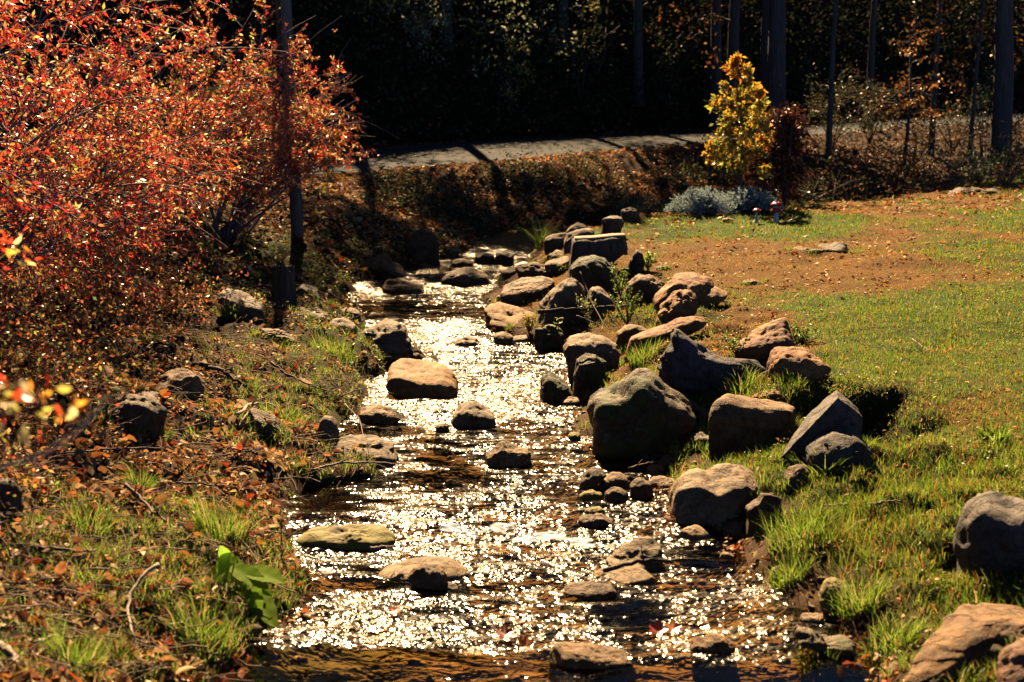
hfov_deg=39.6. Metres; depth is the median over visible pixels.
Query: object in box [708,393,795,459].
rock
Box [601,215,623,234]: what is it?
rock
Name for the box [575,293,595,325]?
bank weed
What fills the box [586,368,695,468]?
boulder
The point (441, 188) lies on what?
ground weeds
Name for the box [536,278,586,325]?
boulder
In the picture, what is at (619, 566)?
fallen branch
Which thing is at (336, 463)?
fallen branch
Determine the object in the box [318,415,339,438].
stone
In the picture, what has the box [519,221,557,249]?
grass clump
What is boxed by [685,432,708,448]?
rock
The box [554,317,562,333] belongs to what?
green herb
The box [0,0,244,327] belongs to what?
red shrub
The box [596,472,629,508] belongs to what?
rock
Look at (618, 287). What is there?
bank weed
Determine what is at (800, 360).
boulder
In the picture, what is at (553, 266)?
stone
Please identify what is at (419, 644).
gravel
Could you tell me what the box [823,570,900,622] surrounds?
grass clump
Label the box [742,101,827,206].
dark red shrub
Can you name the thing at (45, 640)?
fallen branch
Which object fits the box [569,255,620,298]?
boulder
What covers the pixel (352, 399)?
stone
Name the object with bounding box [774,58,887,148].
forest bush
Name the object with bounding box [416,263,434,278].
stone
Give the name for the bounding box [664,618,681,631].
fallen leaf
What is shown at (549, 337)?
rock
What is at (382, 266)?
rock
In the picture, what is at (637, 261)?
stone
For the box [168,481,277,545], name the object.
grass clump
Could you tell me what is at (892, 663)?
stone
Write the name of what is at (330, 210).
leaf litter
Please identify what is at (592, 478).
rock
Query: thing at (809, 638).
rock
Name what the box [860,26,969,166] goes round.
orange sapling
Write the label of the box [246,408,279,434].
stone
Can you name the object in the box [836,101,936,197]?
forest bush
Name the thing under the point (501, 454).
rock
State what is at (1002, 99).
forest tree
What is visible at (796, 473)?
rock
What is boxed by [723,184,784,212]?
silver mound
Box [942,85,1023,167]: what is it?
forest bush
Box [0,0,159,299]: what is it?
red shrub
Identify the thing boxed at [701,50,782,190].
yellow sapling
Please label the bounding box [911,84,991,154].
forest bush
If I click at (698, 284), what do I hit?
boulder
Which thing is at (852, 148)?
forest litter
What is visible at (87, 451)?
fallen branch
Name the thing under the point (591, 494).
stone
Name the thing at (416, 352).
rock
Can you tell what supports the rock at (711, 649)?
on the ground at (390, 658)
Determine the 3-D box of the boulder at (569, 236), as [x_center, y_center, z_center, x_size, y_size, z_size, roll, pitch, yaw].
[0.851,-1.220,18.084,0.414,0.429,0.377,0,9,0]
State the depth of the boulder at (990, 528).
6.68 m
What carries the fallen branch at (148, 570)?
on the ground at (390, 658)
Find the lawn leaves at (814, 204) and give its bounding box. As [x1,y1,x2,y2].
[482,174,1023,679]
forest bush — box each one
[347,0,409,27]
[385,0,451,65]
[483,35,538,111]
[531,9,618,110]
[629,22,704,111]
[768,165,855,203]
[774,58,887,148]
[809,150,908,202]
[823,60,914,143]
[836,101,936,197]
[873,110,953,169]
[893,147,959,197]
[908,135,1014,189]
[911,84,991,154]
[942,60,1020,176]
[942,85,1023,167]
[980,115,1023,182]
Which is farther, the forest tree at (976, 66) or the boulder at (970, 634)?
the forest tree at (976, 66)
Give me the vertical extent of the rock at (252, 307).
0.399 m
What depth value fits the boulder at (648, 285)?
14.68 m
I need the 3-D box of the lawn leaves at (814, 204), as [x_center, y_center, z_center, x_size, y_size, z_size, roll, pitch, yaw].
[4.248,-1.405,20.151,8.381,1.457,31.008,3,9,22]
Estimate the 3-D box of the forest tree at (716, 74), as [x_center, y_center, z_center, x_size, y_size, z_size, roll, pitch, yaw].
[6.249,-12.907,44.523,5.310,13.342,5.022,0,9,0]
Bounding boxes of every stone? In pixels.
[197,273,212,285]
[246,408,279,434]
[297,377,314,391]
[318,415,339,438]
[327,318,357,334]
[339,307,362,326]
[348,395,357,405]
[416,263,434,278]
[433,423,450,452]
[444,582,461,617]
[447,258,472,272]
[475,253,493,276]
[490,332,512,358]
[493,252,513,275]
[511,335,530,351]
[544,256,569,272]
[546,250,562,261]
[561,396,582,410]
[566,222,586,232]
[567,432,581,451]
[579,489,601,515]
[584,506,604,514]
[587,286,615,319]
[629,250,644,271]
[629,477,652,513]
[645,463,663,481]
[650,476,674,498]
[655,264,667,269]
[678,525,710,562]
[719,552,734,571]
[720,521,745,551]
[722,217,733,222]
[743,278,760,284]
[768,565,782,585]
[800,613,823,633]
[886,661,898,673]
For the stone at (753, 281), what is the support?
on the ground at (390, 658)
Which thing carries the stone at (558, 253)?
on the ground at (390, 658)
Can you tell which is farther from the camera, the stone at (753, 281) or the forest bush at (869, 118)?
the forest bush at (869, 118)
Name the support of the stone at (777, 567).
on the ground at (390, 658)
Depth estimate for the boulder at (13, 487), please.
6.92 m
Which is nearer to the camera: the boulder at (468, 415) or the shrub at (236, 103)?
the boulder at (468, 415)
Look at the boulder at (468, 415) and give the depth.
10.81 m
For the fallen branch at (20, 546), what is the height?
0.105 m
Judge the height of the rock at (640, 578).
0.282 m
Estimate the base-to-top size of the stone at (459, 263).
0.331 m
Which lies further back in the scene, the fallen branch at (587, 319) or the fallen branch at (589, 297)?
the fallen branch at (589, 297)
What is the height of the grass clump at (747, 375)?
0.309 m
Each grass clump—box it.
[27,612,116,673]
[48,487,125,542]
[117,462,171,492]
[151,584,257,662]
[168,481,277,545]
[216,303,244,319]
[252,397,312,421]
[305,328,360,367]
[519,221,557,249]
[620,333,670,368]
[684,417,708,439]
[711,365,767,394]
[755,489,861,560]
[756,545,819,593]
[788,629,870,681]
[797,444,854,477]
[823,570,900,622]
[850,606,940,668]
[972,418,1015,446]
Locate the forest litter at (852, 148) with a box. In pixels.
[136,0,1023,203]
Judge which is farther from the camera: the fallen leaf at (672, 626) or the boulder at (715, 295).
the boulder at (715, 295)
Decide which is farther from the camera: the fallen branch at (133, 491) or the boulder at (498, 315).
the boulder at (498, 315)
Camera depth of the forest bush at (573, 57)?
40.65 m
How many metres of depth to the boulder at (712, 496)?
8.31 m
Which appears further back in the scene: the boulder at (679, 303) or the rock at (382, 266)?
the rock at (382, 266)
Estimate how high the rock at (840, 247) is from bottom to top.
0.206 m
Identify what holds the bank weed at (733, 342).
on the ground at (390, 658)
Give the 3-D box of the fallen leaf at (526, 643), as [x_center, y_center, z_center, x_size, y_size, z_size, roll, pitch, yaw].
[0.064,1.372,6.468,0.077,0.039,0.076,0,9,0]
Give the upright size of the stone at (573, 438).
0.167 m
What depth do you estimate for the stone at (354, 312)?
14.67 m
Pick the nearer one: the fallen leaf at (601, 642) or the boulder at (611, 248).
the fallen leaf at (601, 642)
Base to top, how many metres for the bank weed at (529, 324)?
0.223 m
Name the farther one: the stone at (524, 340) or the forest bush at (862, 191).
the forest bush at (862, 191)
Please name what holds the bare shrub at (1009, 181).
on the ground at (390, 658)
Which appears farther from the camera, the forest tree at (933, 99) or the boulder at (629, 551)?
the forest tree at (933, 99)
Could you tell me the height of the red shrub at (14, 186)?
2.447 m
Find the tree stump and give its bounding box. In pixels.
[271,264,296,306]
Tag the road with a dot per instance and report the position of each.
(463, 152)
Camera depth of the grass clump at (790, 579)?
7.28 m
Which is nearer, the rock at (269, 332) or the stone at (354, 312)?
the rock at (269, 332)
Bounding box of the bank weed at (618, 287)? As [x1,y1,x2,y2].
[609,262,629,296]
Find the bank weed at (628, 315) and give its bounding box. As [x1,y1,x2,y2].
[608,280,642,324]
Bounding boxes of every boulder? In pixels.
[0,477,23,517]
[108,391,166,438]
[155,368,204,401]
[294,523,399,572]
[331,434,404,481]
[375,556,469,607]
[386,358,457,419]
[405,229,440,272]
[442,267,491,298]
[449,400,498,449]
[484,302,534,339]
[500,276,554,304]
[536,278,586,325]
[540,370,572,417]
[544,232,566,254]
[548,642,636,681]
[563,228,594,255]
[563,332,620,386]
[568,233,627,277]
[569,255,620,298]
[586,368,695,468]
[605,536,662,579]
[624,274,664,303]
[624,316,705,363]
[652,272,713,312]
[655,289,698,325]
[657,328,765,397]
[668,463,759,532]
[697,286,727,307]
[733,317,794,362]
[745,493,781,537]
[765,346,831,382]
[781,390,862,465]
[802,427,870,473]
[818,577,853,612]
[903,603,1023,681]
[953,491,1023,579]
[996,638,1023,681]
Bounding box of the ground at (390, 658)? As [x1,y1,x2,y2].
[0,0,1023,681]
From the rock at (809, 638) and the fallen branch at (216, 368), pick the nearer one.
the rock at (809, 638)
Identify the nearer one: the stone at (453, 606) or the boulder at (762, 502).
the stone at (453, 606)
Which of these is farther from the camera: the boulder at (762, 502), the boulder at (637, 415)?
the boulder at (637, 415)
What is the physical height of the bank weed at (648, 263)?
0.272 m
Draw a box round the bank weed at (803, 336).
[788,320,822,342]
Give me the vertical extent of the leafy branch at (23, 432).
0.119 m
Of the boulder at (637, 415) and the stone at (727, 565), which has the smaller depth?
the stone at (727, 565)
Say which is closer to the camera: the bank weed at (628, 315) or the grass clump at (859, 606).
the grass clump at (859, 606)
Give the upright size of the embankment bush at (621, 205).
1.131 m
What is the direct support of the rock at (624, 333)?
on the ground at (390, 658)
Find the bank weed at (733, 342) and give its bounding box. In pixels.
[722,330,749,351]
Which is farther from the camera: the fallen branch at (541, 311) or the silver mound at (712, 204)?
the silver mound at (712, 204)
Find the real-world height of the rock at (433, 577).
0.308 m
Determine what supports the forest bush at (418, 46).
on the ground at (390, 658)
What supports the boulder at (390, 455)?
on the ground at (390, 658)
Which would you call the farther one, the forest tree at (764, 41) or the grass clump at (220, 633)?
the forest tree at (764, 41)
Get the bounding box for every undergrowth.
[0,0,1023,202]
[0,158,278,535]
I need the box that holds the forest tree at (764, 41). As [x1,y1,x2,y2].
[757,0,768,131]
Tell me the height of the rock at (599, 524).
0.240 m
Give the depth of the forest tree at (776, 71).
40.04 m
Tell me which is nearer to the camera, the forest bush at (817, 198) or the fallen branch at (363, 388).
the fallen branch at (363, 388)
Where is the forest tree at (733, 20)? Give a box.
[646,0,739,129]
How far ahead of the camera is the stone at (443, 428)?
10.67 m
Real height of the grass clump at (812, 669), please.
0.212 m
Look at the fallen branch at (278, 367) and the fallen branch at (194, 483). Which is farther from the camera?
the fallen branch at (278, 367)
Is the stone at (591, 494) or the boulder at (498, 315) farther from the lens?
the boulder at (498, 315)
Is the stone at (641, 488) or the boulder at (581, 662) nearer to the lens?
the boulder at (581, 662)
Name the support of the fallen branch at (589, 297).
on the ground at (390, 658)
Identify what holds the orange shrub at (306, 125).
on the ground at (390, 658)
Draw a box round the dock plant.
[206,546,284,627]
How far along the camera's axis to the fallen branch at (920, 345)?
11.63 m
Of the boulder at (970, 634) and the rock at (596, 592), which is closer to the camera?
the boulder at (970, 634)
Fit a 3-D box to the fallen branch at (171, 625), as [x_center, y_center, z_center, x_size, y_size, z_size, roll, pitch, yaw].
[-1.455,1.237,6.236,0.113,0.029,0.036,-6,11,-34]
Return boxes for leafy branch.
[0,229,42,269]
[0,373,87,443]
[0,379,30,446]
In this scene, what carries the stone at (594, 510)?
on the ground at (390, 658)
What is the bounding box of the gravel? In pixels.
[165,264,912,681]
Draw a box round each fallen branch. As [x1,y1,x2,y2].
[0,641,20,664]
[17,544,95,556]
[34,624,79,644]
[53,447,160,454]
[76,459,114,469]
[124,479,167,522]
[126,562,159,637]
[167,617,190,627]
[176,481,236,495]
[198,361,245,387]
[234,394,276,416]
[238,406,254,427]
[270,361,318,388]
[274,512,288,548]
[284,519,358,539]
[311,452,404,471]
[328,292,361,306]
[340,382,393,396]
[345,403,391,445]
[370,544,401,549]
[537,299,592,313]
[576,315,600,325]
[579,272,605,326]
[592,300,631,310]
[602,545,693,572]
[628,458,661,470]
[870,499,900,505]
[912,338,929,352]
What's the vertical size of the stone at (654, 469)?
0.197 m
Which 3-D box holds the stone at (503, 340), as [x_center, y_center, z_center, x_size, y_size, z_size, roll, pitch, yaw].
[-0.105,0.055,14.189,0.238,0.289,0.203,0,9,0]
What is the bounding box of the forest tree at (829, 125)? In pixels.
[825,0,838,156]
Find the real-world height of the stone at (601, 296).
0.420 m
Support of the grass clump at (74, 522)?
on the ground at (390, 658)
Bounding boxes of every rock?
[217,288,264,322]
[260,328,296,344]
[296,284,325,302]
[296,307,329,322]
[358,404,402,439]
[359,318,412,363]
[363,254,409,281]
[382,278,429,307]
[408,563,447,617]
[410,346,426,360]
[445,246,459,260]
[449,336,485,362]
[481,441,532,498]
[497,267,516,283]
[514,262,551,278]
[533,324,563,358]
[564,581,616,634]
[572,353,606,396]
[575,513,620,549]
[577,467,606,507]
[590,563,656,611]
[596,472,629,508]
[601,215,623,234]
[603,487,628,518]
[615,324,646,348]
[621,207,641,223]
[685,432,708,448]
[689,634,737,681]
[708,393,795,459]
[749,389,787,402]
[783,464,809,488]
[793,241,849,253]
[793,624,855,680]
[948,187,1002,194]
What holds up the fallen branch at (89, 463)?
on the ground at (390, 658)
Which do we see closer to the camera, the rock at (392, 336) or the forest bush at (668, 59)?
the rock at (392, 336)
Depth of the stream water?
9.59 m
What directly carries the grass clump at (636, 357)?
on the ground at (390, 658)
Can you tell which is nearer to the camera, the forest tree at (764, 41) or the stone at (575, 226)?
the stone at (575, 226)
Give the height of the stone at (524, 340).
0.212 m
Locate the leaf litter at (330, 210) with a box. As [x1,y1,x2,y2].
[0,144,894,681]
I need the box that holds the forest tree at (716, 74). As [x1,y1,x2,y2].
[709,0,722,130]
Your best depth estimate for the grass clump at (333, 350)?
12.56 m
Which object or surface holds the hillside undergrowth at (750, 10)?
on the ground at (390, 658)
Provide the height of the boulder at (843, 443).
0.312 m
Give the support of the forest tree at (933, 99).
on the ground at (390, 658)
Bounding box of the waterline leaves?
[181,270,912,681]
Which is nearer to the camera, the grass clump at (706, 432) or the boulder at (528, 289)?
the grass clump at (706, 432)
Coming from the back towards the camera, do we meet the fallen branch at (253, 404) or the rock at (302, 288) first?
the rock at (302, 288)
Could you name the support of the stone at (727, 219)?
on the ground at (390, 658)
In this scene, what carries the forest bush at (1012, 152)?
on the ground at (390, 658)
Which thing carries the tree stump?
on the ground at (390, 658)
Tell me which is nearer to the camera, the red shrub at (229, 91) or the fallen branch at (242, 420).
the fallen branch at (242, 420)
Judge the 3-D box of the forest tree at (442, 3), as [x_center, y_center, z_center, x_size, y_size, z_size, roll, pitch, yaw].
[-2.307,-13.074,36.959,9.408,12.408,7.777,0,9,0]
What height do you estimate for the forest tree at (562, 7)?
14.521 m
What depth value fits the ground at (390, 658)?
11.51 m
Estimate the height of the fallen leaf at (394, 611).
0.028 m
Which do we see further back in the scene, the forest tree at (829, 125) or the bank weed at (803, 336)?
the forest tree at (829, 125)
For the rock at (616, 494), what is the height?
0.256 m
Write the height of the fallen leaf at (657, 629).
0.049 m
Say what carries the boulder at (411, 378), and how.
on the ground at (390, 658)
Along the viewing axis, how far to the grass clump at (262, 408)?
10.16 m
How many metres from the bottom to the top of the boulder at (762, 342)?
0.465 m
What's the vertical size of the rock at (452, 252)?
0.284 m
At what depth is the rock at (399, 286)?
17.50 m
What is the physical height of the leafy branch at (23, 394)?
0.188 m
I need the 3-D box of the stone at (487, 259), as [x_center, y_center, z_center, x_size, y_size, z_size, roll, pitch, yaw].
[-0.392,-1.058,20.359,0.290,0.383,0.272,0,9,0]
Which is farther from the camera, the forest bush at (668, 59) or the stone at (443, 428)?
the forest bush at (668, 59)
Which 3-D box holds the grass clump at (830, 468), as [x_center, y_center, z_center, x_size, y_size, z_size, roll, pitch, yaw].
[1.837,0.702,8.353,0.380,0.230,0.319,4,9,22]
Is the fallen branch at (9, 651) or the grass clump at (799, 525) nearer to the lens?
the fallen branch at (9, 651)
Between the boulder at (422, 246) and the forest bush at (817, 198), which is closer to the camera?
the boulder at (422, 246)
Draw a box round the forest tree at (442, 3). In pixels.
[402,0,594,76]
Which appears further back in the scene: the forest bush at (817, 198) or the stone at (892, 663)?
the forest bush at (817, 198)
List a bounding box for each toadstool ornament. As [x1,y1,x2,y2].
[753,208,760,223]
[770,202,782,222]
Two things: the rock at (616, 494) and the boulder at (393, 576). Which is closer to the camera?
the boulder at (393, 576)
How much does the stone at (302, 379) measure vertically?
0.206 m
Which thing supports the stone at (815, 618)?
on the ground at (390, 658)
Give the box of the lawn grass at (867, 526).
[532,175,1023,681]
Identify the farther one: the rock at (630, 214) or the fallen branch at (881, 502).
the rock at (630, 214)
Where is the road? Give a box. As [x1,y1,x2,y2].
[1,113,1023,195]
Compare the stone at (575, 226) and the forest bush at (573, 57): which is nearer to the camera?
the stone at (575, 226)
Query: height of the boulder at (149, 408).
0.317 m
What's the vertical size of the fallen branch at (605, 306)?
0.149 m
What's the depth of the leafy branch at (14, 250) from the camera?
4.70 m
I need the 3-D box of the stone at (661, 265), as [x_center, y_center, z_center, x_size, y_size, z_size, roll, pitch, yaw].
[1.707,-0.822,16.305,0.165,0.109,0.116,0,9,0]
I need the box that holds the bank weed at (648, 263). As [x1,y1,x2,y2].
[643,249,657,268]
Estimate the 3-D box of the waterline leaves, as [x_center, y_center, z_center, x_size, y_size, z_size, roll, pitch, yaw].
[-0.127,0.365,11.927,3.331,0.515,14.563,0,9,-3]
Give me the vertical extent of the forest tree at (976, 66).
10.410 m
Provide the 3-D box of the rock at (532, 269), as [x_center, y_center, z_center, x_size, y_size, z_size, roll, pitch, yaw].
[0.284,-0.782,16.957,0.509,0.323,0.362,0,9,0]
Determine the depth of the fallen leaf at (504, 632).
6.60 m
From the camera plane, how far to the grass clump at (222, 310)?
12.93 m
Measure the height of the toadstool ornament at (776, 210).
0.313 m
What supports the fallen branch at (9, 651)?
on the ground at (390, 658)
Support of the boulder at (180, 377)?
on the ground at (390, 658)
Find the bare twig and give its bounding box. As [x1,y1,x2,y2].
[0,393,109,468]
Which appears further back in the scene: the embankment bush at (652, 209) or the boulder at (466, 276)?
the embankment bush at (652, 209)
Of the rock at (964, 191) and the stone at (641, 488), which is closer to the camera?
the stone at (641, 488)
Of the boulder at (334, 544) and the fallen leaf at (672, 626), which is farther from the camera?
the boulder at (334, 544)
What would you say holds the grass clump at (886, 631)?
on the ground at (390, 658)
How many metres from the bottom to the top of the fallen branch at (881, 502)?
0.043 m
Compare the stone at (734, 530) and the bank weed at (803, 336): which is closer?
the stone at (734, 530)
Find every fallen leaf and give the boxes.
[387,606,401,615]
[495,623,514,638]
[518,636,533,649]
[596,639,605,644]
[649,620,667,636]
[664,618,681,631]
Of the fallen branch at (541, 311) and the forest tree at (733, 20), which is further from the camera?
the forest tree at (733, 20)
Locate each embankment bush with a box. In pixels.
[606,184,649,215]
[632,194,675,214]
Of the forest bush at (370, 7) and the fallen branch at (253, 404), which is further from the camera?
the forest bush at (370, 7)
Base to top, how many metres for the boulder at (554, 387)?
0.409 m
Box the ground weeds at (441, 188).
[19,130,1023,642]
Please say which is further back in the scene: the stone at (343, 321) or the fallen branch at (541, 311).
the fallen branch at (541, 311)
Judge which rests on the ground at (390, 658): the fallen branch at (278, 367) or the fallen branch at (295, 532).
the fallen branch at (278, 367)
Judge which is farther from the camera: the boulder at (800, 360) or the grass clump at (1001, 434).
the boulder at (800, 360)
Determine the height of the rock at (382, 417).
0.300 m
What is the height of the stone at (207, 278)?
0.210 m
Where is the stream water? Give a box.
[264,225,877,665]
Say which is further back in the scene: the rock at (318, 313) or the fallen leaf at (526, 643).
the rock at (318, 313)
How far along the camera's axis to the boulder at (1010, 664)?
5.16 m
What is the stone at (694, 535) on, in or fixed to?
on the ground at (390, 658)
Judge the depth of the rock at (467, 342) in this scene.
14.03 m
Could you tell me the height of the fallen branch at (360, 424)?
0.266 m
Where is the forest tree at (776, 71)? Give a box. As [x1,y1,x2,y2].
[765,0,785,134]
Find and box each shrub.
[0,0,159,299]
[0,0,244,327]
[0,0,309,286]
[0,28,162,348]
[1,0,338,240]
[28,32,351,229]
[59,16,397,247]
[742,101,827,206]
[990,165,1022,188]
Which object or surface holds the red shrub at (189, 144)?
on the ground at (390, 658)
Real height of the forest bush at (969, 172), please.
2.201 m
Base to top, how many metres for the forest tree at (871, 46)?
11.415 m
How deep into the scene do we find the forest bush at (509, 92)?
38.15 m
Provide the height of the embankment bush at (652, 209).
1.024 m
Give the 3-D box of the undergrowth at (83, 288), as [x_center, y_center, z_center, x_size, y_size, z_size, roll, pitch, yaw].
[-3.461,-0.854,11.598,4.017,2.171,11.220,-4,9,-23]
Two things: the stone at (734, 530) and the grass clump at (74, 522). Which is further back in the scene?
the stone at (734, 530)
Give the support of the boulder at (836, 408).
on the ground at (390, 658)
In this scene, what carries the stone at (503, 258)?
on the ground at (390, 658)
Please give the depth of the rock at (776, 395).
9.95 m
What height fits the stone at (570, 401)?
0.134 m
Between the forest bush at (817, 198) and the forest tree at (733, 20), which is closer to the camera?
the forest bush at (817, 198)
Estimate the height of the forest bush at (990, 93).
3.160 m
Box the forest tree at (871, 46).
[864,0,877,129]
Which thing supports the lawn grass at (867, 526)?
on the ground at (390, 658)
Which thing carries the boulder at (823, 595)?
on the ground at (390, 658)
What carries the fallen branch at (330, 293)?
on the ground at (390, 658)
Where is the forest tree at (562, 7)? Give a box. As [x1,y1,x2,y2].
[518,0,600,57]
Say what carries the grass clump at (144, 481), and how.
on the ground at (390, 658)
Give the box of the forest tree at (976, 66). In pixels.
[922,0,1023,154]
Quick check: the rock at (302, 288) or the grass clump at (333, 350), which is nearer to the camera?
the grass clump at (333, 350)
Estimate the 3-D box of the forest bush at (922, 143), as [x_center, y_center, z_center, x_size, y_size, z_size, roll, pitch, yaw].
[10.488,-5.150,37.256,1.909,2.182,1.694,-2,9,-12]
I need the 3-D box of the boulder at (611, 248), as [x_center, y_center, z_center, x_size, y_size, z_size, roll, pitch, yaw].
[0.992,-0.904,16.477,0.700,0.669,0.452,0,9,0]
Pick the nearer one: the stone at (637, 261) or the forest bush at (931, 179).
the stone at (637, 261)
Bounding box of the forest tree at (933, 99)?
[847,0,994,156]
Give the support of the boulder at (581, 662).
on the ground at (390, 658)
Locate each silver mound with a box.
[663,186,736,215]
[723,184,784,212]
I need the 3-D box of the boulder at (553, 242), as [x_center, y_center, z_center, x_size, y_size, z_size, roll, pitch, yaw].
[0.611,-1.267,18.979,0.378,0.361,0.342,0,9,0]
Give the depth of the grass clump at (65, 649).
5.61 m
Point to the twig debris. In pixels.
(108, 545)
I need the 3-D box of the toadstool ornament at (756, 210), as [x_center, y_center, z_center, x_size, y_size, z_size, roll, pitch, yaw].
[3.469,-1.761,20.166,0.120,0.242,0.120,0,9,0]
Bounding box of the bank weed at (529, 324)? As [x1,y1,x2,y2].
[522,312,533,332]
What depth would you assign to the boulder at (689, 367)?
10.42 m
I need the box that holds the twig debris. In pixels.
[0,243,388,681]
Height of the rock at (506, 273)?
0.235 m
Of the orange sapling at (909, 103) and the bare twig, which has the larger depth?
the orange sapling at (909, 103)
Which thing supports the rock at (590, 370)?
on the ground at (390, 658)
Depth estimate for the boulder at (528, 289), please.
16.03 m
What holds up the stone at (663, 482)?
on the ground at (390, 658)
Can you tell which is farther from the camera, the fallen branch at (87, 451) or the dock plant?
the fallen branch at (87, 451)
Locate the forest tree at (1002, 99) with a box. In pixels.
[989,0,1013,179]
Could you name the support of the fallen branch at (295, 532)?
on the stream water
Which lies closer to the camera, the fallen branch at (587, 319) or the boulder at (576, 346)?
the boulder at (576, 346)
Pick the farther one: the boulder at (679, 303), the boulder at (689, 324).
the boulder at (679, 303)

